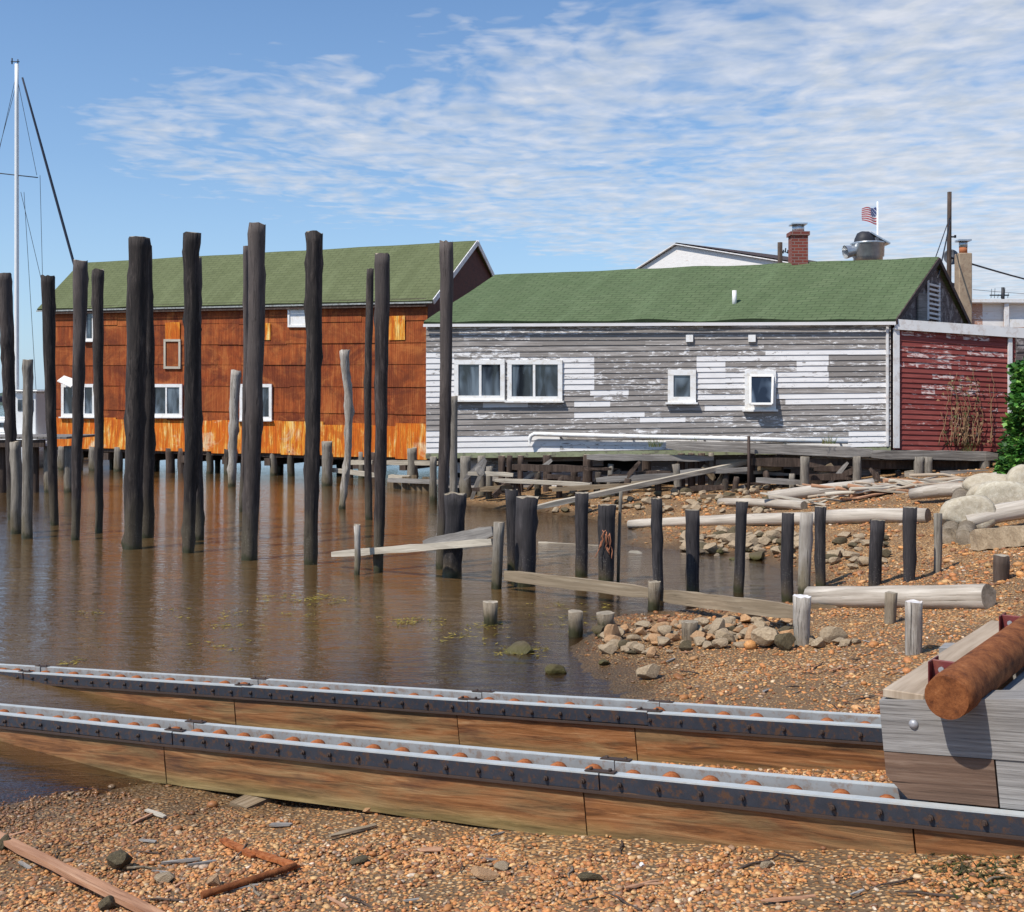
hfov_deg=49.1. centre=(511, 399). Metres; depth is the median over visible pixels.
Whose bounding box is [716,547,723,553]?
stone
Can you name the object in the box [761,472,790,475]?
timber
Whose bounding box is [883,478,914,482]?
driftwood stick
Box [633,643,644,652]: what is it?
stone
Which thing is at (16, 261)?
sailboat
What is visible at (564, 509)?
stone
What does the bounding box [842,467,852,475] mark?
timber
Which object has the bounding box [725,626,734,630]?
stone
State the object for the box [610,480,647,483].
timber
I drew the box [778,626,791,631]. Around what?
stone
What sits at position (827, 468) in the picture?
timber
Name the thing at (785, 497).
driftwood stick
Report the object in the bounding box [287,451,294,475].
pier
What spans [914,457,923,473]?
pier
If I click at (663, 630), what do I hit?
stone
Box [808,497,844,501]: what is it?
driftwood stick
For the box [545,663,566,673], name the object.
stone
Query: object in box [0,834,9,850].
stone
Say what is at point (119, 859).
stone
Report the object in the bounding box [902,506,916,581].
pile
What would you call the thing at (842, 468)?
timber
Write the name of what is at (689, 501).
stone
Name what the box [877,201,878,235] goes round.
flagpole
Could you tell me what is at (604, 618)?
stump
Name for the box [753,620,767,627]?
stone
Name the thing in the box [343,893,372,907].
twig
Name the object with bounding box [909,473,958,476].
driftwood stick
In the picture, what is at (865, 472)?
timber
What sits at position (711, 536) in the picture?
stone
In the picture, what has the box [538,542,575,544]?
rod
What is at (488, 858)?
twig
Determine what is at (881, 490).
driftwood stick
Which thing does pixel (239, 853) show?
twig
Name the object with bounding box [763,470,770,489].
pier
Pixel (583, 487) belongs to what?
timber
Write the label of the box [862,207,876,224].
flag
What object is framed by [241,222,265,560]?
pile
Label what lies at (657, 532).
pile
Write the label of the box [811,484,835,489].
driftwood stick
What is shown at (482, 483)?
pier
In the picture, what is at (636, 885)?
twig
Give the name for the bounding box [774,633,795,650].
stone
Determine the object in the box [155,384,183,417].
window
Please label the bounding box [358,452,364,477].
pier
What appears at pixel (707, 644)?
stone
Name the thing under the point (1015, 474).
boulder
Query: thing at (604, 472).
timber
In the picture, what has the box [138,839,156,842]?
twig
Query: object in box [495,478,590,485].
plank
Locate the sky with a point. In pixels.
(549, 135)
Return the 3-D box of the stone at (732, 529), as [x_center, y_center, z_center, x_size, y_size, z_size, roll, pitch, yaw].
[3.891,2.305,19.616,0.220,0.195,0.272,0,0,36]
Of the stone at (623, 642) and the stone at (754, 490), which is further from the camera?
the stone at (754, 490)
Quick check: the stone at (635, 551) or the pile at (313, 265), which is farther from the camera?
the stone at (635, 551)
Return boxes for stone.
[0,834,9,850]
[98,895,115,911]
[106,850,132,868]
[154,871,174,882]
[206,874,220,885]
[349,854,367,863]
[363,808,375,812]
[471,865,498,880]
[494,860,509,870]
[502,641,534,653]
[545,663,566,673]
[552,507,558,512]
[561,507,569,511]
[578,872,603,880]
[591,625,604,634]
[598,659,609,664]
[599,644,617,654]
[604,624,620,637]
[604,634,620,642]
[606,639,617,646]
[618,626,624,635]
[618,639,631,647]
[620,624,629,632]
[625,496,634,501]
[626,634,640,640]
[626,641,637,649]
[626,650,635,653]
[629,550,641,553]
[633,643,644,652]
[634,627,645,634]
[635,620,649,628]
[636,663,660,679]
[641,497,650,504]
[646,646,656,657]
[648,633,661,641]
[649,623,665,633]
[654,491,661,495]
[657,625,671,635]
[657,636,670,646]
[664,505,673,510]
[665,633,680,640]
[670,619,678,627]
[671,488,679,493]
[679,640,691,650]
[680,488,692,493]
[680,545,685,550]
[682,505,691,509]
[685,499,694,504]
[690,504,700,509]
[690,630,706,640]
[693,636,705,646]
[694,617,709,625]
[698,625,705,632]
[700,542,706,548]
[701,464,715,480]
[702,641,714,648]
[703,542,717,552]
[705,633,713,640]
[706,534,715,538]
[707,629,716,634]
[708,618,724,630]
[712,530,725,534]
[712,637,727,647]
[715,630,735,641]
[716,525,729,531]
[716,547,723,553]
[720,533,734,543]
[723,492,735,495]
[723,617,731,622]
[725,623,734,626]
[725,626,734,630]
[727,526,734,532]
[727,540,734,547]
[733,627,743,632]
[733,641,744,647]
[739,628,746,637]
[740,614,760,622]
[742,490,749,494]
[744,625,756,639]
[746,537,758,546]
[749,488,759,492]
[749,551,764,559]
[751,617,766,622]
[751,626,778,645]
[753,546,765,551]
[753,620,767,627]
[754,507,763,513]
[756,532,763,536]
[758,537,770,545]
[760,861,774,868]
[766,530,780,538]
[770,546,780,553]
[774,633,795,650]
[776,619,784,625]
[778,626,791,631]
[779,629,793,634]
[781,618,792,624]
[794,541,798,548]
[811,637,825,647]
[819,626,847,643]
[826,554,837,559]
[827,550,840,556]
[828,557,841,563]
[831,637,844,643]
[832,537,847,543]
[837,532,850,537]
[839,639,851,646]
[842,550,859,558]
[842,639,850,644]
[847,542,856,546]
[847,563,858,568]
[848,556,857,562]
[850,538,859,542]
[852,533,864,539]
[852,638,860,643]
[857,556,868,564]
[859,540,869,545]
[882,549,890,557]
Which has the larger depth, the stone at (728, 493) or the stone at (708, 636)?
the stone at (728, 493)
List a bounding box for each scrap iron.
[219,837,255,857]
[251,849,300,867]
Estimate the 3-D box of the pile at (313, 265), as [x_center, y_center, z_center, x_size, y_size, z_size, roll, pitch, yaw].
[-3.097,0.677,17.400,0.314,6.586,0.291,0,0,30]
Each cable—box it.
[935,218,949,256]
[937,219,950,278]
[952,257,1023,279]
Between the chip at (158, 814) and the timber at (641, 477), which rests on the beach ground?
the chip at (158, 814)
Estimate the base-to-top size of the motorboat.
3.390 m
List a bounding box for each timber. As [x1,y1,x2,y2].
[468,471,513,476]
[472,487,511,491]
[475,465,484,476]
[480,485,511,491]
[492,483,508,497]
[512,464,587,471]
[523,459,552,478]
[527,477,537,490]
[544,474,572,479]
[548,477,580,481]
[552,483,631,491]
[584,467,611,470]
[596,473,672,481]
[597,468,620,474]
[608,474,632,475]
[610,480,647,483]
[620,461,640,482]
[636,471,670,474]
[672,485,723,491]
[680,467,746,473]
[700,494,742,498]
[714,473,722,484]
[729,470,760,473]
[744,482,763,485]
[756,477,799,484]
[757,466,780,471]
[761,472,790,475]
[809,473,852,479]
[809,480,846,484]
[814,466,852,471]
[817,463,833,473]
[827,462,848,483]
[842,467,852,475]
[861,469,871,475]
[869,468,882,481]
[904,470,913,476]
[940,470,987,474]
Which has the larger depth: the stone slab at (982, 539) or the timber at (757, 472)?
the timber at (757, 472)
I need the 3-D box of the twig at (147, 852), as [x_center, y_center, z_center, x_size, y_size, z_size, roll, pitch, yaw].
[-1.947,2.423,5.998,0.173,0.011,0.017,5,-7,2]
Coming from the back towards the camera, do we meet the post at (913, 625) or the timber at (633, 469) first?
the timber at (633, 469)
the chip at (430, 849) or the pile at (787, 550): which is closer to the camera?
the chip at (430, 849)
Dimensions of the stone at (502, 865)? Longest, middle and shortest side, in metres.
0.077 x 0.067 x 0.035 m
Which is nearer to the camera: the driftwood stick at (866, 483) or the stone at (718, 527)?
the stone at (718, 527)
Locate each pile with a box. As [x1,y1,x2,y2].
[0,273,16,519]
[9,441,21,533]
[21,359,33,538]
[41,275,58,525]
[71,259,88,540]
[91,268,103,532]
[121,236,151,549]
[142,245,155,537]
[181,232,201,552]
[195,257,204,540]
[227,369,240,486]
[239,246,247,511]
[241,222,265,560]
[303,230,323,564]
[339,349,354,508]
[364,268,373,519]
[373,253,389,571]
[435,240,453,569]
[442,491,466,577]
[449,396,457,492]
[505,489,517,569]
[511,495,538,587]
[575,492,588,576]
[598,504,615,581]
[651,498,663,589]
[685,509,699,591]
[733,501,747,592]
[780,512,793,601]
[814,506,826,585]
[868,519,884,585]
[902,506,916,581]
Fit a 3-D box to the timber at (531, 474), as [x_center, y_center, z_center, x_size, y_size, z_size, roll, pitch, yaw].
[0.621,1.683,26.925,0.730,0.558,0.094,0,0,13]
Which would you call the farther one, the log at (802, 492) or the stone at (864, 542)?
the log at (802, 492)
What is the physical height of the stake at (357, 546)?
2.019 m
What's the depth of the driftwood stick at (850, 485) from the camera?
21.67 m
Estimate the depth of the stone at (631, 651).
10.92 m
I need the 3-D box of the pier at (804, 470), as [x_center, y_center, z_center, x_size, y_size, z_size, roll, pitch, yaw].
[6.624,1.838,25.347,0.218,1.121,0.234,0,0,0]
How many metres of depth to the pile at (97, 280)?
21.53 m
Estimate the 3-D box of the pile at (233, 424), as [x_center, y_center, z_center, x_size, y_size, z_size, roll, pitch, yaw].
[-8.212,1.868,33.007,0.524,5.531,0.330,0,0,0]
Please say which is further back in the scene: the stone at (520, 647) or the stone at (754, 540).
the stone at (754, 540)
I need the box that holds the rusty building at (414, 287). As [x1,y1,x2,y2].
[36,240,494,470]
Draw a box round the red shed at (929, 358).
[880,319,1023,471]
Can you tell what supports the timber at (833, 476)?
attached to the pier
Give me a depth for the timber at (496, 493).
27.02 m
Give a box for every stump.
[483,600,497,625]
[568,609,582,636]
[596,611,614,625]
[681,620,697,640]
[793,594,810,646]
[884,591,897,623]
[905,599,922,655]
[993,554,1009,582]
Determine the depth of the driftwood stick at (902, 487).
21.67 m
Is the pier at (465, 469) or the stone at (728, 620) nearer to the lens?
the stone at (728, 620)
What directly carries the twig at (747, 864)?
on the beach ground
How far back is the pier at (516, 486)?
26.83 m
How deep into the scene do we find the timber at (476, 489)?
27.32 m
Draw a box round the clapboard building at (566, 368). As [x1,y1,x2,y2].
[423,223,970,492]
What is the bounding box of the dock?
[0,434,94,492]
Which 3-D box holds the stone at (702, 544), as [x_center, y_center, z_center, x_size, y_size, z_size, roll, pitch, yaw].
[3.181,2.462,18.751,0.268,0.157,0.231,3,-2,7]
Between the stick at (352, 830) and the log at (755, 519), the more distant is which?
the log at (755, 519)
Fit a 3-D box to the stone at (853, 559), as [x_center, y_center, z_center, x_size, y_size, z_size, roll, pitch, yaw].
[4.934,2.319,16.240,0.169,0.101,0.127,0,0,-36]
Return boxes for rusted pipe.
[200,862,296,898]
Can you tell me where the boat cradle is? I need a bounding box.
[879,612,1023,809]
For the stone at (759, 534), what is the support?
on the beach ground
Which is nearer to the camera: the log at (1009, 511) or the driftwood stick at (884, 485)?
the log at (1009, 511)
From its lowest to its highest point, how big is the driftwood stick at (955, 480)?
0.156 m
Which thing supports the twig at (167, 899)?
on the beach ground
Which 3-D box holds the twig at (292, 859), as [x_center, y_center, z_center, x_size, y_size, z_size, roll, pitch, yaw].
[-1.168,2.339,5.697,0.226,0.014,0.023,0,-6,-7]
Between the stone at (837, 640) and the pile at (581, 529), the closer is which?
the stone at (837, 640)
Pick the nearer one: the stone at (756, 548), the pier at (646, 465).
the stone at (756, 548)
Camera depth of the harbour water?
14.32 m
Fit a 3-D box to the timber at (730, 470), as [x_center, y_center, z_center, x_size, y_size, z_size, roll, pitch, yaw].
[4.710,1.652,26.126,1.570,0.176,0.098,0,0,6]
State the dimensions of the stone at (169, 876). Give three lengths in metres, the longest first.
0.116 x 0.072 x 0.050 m
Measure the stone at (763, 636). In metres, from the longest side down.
0.269 x 0.232 x 0.181 m
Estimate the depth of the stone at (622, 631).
11.56 m
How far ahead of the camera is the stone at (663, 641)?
11.03 m
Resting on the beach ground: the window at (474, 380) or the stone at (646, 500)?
the stone at (646, 500)
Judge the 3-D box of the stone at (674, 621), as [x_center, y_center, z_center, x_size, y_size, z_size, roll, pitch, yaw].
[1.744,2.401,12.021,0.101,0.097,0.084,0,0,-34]
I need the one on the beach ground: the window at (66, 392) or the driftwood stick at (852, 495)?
the driftwood stick at (852, 495)
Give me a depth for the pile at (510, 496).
16.84 m
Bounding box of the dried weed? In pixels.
[907,850,1023,904]
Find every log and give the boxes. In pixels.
[627,512,814,527]
[717,498,807,509]
[767,478,873,499]
[803,584,995,608]
[826,508,930,523]
[908,482,962,499]
[965,500,1023,524]
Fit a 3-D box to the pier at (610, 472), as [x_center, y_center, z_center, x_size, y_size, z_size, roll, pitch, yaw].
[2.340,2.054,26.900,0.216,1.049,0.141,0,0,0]
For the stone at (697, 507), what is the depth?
23.15 m
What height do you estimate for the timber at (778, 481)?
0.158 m
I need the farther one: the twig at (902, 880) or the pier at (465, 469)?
the pier at (465, 469)
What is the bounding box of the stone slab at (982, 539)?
[970,525,1023,550]
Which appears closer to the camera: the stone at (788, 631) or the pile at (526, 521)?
the stone at (788, 631)
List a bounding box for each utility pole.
[778,242,787,262]
[943,192,957,278]
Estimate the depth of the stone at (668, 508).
23.52 m
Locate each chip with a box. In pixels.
[144,809,166,817]
[269,822,292,826]
[420,846,441,851]
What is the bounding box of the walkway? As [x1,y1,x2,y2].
[587,436,997,489]
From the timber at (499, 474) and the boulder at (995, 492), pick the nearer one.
the boulder at (995, 492)
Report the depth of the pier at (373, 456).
36.21 m
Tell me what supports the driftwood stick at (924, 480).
on the beach ground
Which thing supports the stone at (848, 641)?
on the beach ground
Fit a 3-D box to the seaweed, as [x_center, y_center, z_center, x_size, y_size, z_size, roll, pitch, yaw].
[-2.130,2.533,12.940,6.746,0.021,4.413,0,0,0]
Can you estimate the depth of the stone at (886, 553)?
16.07 m
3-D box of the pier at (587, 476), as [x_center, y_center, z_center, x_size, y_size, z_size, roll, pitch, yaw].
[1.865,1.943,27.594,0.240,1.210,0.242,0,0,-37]
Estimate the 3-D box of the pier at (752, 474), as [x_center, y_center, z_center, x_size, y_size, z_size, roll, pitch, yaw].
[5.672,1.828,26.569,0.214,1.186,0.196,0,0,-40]
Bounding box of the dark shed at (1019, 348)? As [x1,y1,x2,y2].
[1015,338,1023,361]
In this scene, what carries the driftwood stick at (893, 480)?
on the beach ground
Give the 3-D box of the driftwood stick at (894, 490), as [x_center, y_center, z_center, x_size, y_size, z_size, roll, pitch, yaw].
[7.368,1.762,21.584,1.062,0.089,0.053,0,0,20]
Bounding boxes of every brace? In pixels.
[463,457,485,480]
[470,460,486,498]
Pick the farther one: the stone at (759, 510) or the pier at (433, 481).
the pier at (433, 481)
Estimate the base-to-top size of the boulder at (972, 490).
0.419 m
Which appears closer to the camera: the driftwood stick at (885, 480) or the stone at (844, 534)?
the stone at (844, 534)
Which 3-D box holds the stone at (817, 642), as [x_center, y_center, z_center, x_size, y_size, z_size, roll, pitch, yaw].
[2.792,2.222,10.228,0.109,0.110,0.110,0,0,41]
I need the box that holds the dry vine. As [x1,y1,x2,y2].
[936,368,993,445]
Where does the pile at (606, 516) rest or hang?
on the beach ground
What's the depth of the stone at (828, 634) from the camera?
10.31 m
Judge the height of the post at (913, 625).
0.790 m
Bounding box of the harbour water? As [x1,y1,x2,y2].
[0,405,797,805]
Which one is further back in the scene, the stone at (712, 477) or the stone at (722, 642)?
the stone at (712, 477)
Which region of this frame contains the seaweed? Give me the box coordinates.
[46,587,609,664]
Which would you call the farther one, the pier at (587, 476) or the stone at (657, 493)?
the pier at (587, 476)
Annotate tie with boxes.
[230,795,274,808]
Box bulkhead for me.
[387,475,512,493]
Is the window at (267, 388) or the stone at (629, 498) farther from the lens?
the window at (267, 388)
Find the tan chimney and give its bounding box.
[954,239,971,323]
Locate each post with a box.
[491,522,504,589]
[648,580,660,609]
[798,512,812,593]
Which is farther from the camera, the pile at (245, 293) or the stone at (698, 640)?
the pile at (245, 293)
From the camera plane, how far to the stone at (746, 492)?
24.94 m
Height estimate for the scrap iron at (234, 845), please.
0.072 m
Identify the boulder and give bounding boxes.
[939,495,996,528]
[942,487,967,543]
[956,520,975,544]
[962,473,1006,489]
[966,483,981,495]
[974,481,1023,504]
[1005,464,1023,483]
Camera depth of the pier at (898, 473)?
25.65 m
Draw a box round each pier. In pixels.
[57,446,63,469]
[81,449,83,469]
[88,446,94,470]
[113,447,122,471]
[165,448,174,472]
[177,448,184,472]
[206,451,213,473]
[215,460,220,467]
[224,449,228,474]
[270,453,277,475]
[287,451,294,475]
[321,441,332,485]
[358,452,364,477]
[371,452,374,478]
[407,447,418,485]
[429,456,436,499]
[459,456,471,497]
[477,456,485,495]
[485,466,492,498]
[498,455,505,493]
[506,455,511,484]
[513,483,520,495]
[518,455,523,491]
[534,472,540,495]
[543,455,551,491]
[556,477,562,497]
[571,472,577,491]
[582,454,592,481]
[593,472,601,491]
[606,464,613,488]
[623,478,630,493]
[642,454,650,487]
[655,470,661,490]
[672,464,681,486]
[678,453,684,485]
[688,453,695,485]
[698,453,704,484]
[708,453,713,484]
[721,473,728,490]
[732,476,739,491]
[750,453,755,482]
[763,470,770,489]
[776,454,784,487]
[789,473,794,487]
[800,456,809,485]
[853,456,860,480]
[895,470,901,476]
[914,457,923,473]
[923,457,932,472]
[979,457,989,468]
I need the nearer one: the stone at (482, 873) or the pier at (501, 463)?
the stone at (482, 873)
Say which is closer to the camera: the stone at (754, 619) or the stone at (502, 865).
the stone at (502, 865)
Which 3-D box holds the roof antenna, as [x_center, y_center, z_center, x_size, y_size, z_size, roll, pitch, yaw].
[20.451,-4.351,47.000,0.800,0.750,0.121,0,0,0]
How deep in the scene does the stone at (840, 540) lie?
17.51 m
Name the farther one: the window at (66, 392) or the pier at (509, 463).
the window at (66, 392)
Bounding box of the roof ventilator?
[842,231,889,260]
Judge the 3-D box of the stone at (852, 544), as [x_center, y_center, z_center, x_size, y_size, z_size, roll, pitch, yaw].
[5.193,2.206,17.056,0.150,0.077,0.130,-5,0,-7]
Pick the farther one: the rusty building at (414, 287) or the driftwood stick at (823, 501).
the rusty building at (414, 287)
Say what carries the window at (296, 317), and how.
in the rusty building at (414, 287)
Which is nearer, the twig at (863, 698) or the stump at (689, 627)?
the twig at (863, 698)
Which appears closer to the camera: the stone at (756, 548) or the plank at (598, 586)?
the plank at (598, 586)
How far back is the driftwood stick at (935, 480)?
22.09 m
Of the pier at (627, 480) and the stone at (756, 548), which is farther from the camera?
the pier at (627, 480)
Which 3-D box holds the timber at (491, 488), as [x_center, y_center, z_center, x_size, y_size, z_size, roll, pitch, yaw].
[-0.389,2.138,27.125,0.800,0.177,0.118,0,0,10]
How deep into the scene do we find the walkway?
25.77 m
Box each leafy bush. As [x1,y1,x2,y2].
[993,361,1023,473]
[996,356,1023,455]
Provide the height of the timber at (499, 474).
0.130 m
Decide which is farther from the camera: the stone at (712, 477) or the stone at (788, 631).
the stone at (712, 477)
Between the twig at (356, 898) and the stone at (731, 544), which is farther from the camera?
the stone at (731, 544)
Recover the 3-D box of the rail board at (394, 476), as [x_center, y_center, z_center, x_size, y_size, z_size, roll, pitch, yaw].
[-3.351,2.292,33.250,0.836,0.156,0.089,0,0,37]
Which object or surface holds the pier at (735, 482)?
on the beach ground
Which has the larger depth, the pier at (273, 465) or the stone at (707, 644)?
the pier at (273, 465)
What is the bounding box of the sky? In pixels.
[0,0,1023,392]
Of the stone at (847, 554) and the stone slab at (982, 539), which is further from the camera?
the stone at (847, 554)
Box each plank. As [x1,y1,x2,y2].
[0,831,164,911]
[331,539,492,556]
[423,526,492,543]
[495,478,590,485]
[504,571,647,596]
[537,460,746,509]
[660,590,792,617]
[811,603,842,608]
[895,479,917,486]
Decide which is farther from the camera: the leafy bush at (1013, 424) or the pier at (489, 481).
the pier at (489, 481)
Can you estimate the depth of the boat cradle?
4.83 m
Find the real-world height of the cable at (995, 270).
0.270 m
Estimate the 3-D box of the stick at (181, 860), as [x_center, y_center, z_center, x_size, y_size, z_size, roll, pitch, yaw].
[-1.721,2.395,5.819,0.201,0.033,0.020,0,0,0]
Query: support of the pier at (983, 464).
on the beach ground
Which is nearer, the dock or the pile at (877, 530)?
the pile at (877, 530)
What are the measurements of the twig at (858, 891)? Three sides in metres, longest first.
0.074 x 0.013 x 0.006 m
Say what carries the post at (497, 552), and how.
on the beach ground
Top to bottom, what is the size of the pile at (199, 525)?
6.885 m
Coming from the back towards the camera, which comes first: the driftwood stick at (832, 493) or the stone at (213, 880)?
the driftwood stick at (832, 493)
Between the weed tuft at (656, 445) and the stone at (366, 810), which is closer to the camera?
the stone at (366, 810)
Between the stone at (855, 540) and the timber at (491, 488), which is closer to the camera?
the stone at (855, 540)
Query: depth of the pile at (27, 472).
20.57 m
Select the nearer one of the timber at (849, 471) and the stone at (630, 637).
the stone at (630, 637)
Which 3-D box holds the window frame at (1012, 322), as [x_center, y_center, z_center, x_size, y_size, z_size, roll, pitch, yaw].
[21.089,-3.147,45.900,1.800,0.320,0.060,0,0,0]
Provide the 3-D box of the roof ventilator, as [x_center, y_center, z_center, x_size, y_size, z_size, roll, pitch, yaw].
[11.343,-4.297,36.000,1.460,2.252,1.120,0,0,0]
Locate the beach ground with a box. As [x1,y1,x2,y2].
[0,449,1023,911]
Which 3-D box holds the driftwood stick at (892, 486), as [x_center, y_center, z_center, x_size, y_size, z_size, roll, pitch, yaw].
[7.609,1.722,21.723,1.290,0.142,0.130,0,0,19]
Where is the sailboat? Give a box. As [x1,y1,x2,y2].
[0,58,88,460]
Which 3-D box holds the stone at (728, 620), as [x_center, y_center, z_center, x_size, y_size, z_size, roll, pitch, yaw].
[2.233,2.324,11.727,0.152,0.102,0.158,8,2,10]
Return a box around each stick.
[161,857,199,864]
[329,823,376,837]
[760,492,829,504]
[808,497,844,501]
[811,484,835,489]
[811,495,848,505]
[817,494,839,497]
[825,490,870,495]
[834,485,906,492]
[835,486,865,494]
[842,493,872,499]
[847,483,887,493]
[848,494,864,496]
[849,487,889,490]
[854,481,874,485]
[855,487,913,498]
[866,489,908,492]
[872,484,905,486]
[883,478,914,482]
[885,485,911,489]
[886,481,962,490]
[888,479,929,482]
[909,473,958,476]
[909,477,938,482]
[914,479,963,487]
[919,478,946,481]
[931,477,964,480]
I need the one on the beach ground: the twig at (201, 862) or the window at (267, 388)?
the twig at (201, 862)
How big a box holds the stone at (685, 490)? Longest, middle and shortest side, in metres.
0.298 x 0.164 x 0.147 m
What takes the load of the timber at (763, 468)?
attached to the pier at (781, 470)
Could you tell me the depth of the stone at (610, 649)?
10.98 m
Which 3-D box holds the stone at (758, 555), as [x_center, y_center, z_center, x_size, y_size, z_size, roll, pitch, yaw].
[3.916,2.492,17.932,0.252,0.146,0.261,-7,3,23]
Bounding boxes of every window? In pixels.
[59,384,93,417]
[86,313,92,341]
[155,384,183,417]
[163,339,180,368]
[239,384,273,420]
[288,309,304,326]
[454,360,506,401]
[506,360,564,402]
[665,370,697,403]
[742,370,777,410]
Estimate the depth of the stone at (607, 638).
11.28 m
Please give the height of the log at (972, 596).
0.574 m
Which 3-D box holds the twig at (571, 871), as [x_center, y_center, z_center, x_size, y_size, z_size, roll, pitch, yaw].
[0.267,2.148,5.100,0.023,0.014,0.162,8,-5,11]
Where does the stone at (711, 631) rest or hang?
on the beach ground
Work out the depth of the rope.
15.43 m
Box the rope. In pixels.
[595,530,612,558]
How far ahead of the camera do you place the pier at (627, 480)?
26.34 m
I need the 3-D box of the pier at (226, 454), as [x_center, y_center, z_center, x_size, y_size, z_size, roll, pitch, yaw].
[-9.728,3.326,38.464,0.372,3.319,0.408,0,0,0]
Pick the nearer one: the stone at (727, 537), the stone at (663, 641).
the stone at (663, 641)
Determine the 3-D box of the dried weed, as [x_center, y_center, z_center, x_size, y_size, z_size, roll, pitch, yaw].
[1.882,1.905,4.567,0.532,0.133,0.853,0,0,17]
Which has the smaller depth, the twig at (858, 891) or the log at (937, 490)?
the twig at (858, 891)
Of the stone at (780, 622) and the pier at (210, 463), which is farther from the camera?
the pier at (210, 463)
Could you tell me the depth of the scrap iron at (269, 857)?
5.67 m
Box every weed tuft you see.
[647,438,662,446]
[820,432,837,443]
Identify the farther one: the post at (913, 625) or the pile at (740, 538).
the pile at (740, 538)
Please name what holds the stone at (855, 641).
on the beach ground
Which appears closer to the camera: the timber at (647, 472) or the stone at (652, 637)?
the stone at (652, 637)
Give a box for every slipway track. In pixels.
[0,664,885,770]
[0,703,1023,857]
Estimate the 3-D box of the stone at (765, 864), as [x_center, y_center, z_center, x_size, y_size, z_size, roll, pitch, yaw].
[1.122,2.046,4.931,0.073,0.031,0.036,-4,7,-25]
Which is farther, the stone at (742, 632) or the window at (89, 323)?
the window at (89, 323)
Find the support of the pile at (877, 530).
on the beach ground
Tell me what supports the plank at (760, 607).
attached to the post at (654, 586)
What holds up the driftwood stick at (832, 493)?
on the driftwood stick at (881, 490)
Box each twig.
[9,829,27,835]
[18,861,31,868]
[59,877,75,883]
[127,865,165,869]
[130,810,156,823]
[132,851,161,853]
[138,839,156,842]
[142,897,188,901]
[164,881,184,892]
[188,859,215,865]
[231,844,247,861]
[231,883,257,890]
[249,883,261,896]
[258,875,296,881]
[260,858,304,861]
[326,896,347,907]
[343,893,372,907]
[403,898,418,901]
[480,857,496,859]
[490,831,504,835]
[567,866,573,877]
[575,896,598,902]
[605,892,641,910]
[624,879,659,888]
[644,882,662,884]
[736,855,777,869]
[761,894,815,901]
[775,851,806,861]
[850,889,864,894]
[853,696,873,699]
[869,877,912,888]
[895,891,964,897]
[986,875,1004,881]
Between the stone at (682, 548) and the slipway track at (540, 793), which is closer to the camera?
the slipway track at (540, 793)
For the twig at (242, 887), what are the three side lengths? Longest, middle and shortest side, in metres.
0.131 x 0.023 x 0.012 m
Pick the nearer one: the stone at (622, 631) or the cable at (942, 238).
the stone at (622, 631)
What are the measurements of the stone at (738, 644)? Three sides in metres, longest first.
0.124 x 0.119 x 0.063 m
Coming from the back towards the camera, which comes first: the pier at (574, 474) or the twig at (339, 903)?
the pier at (574, 474)
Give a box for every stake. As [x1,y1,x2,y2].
[354,524,360,574]
[616,492,622,581]
[933,513,941,573]
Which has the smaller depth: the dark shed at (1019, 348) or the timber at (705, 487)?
the timber at (705, 487)
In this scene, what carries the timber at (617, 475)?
on the timber at (641, 477)
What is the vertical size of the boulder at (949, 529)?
0.656 m
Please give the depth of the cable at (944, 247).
31.03 m
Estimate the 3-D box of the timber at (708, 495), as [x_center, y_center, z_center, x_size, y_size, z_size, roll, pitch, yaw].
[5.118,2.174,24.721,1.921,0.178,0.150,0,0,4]
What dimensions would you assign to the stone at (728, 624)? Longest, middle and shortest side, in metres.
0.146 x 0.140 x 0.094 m
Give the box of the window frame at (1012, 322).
[1009,319,1023,326]
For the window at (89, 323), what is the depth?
40.48 m
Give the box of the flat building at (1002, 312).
[972,299,1023,327]
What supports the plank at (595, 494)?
attached to the pier at (725, 479)
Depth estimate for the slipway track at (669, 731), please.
7.42 m
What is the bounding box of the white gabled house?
[635,243,953,284]
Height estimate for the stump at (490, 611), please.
0.870 m
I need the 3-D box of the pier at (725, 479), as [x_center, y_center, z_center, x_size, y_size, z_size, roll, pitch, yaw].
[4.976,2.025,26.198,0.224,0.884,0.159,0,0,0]
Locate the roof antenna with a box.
[990,287,1008,298]
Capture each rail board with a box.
[332,468,373,476]
[351,460,372,464]
[387,460,437,464]
[388,474,409,477]
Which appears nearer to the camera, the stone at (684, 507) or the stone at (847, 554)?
the stone at (847, 554)
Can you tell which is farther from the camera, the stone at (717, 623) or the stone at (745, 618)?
the stone at (745, 618)
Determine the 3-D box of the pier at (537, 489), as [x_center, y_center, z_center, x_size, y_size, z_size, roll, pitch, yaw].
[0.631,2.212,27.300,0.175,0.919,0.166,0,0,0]
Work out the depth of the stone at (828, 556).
16.57 m
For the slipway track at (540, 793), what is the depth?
5.94 m
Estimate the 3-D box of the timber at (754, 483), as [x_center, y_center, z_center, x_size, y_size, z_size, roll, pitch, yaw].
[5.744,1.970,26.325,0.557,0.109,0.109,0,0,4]
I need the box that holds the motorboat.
[15,390,57,466]
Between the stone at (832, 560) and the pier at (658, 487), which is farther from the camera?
the pier at (658, 487)
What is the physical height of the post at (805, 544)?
1.422 m
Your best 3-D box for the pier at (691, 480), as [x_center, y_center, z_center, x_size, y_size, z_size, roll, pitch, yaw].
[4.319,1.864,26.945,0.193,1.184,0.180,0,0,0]
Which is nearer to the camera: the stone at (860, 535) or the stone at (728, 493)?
the stone at (860, 535)
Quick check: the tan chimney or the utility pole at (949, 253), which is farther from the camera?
the utility pole at (949, 253)
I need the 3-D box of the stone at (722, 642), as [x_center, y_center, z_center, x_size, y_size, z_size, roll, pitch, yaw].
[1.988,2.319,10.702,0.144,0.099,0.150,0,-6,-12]

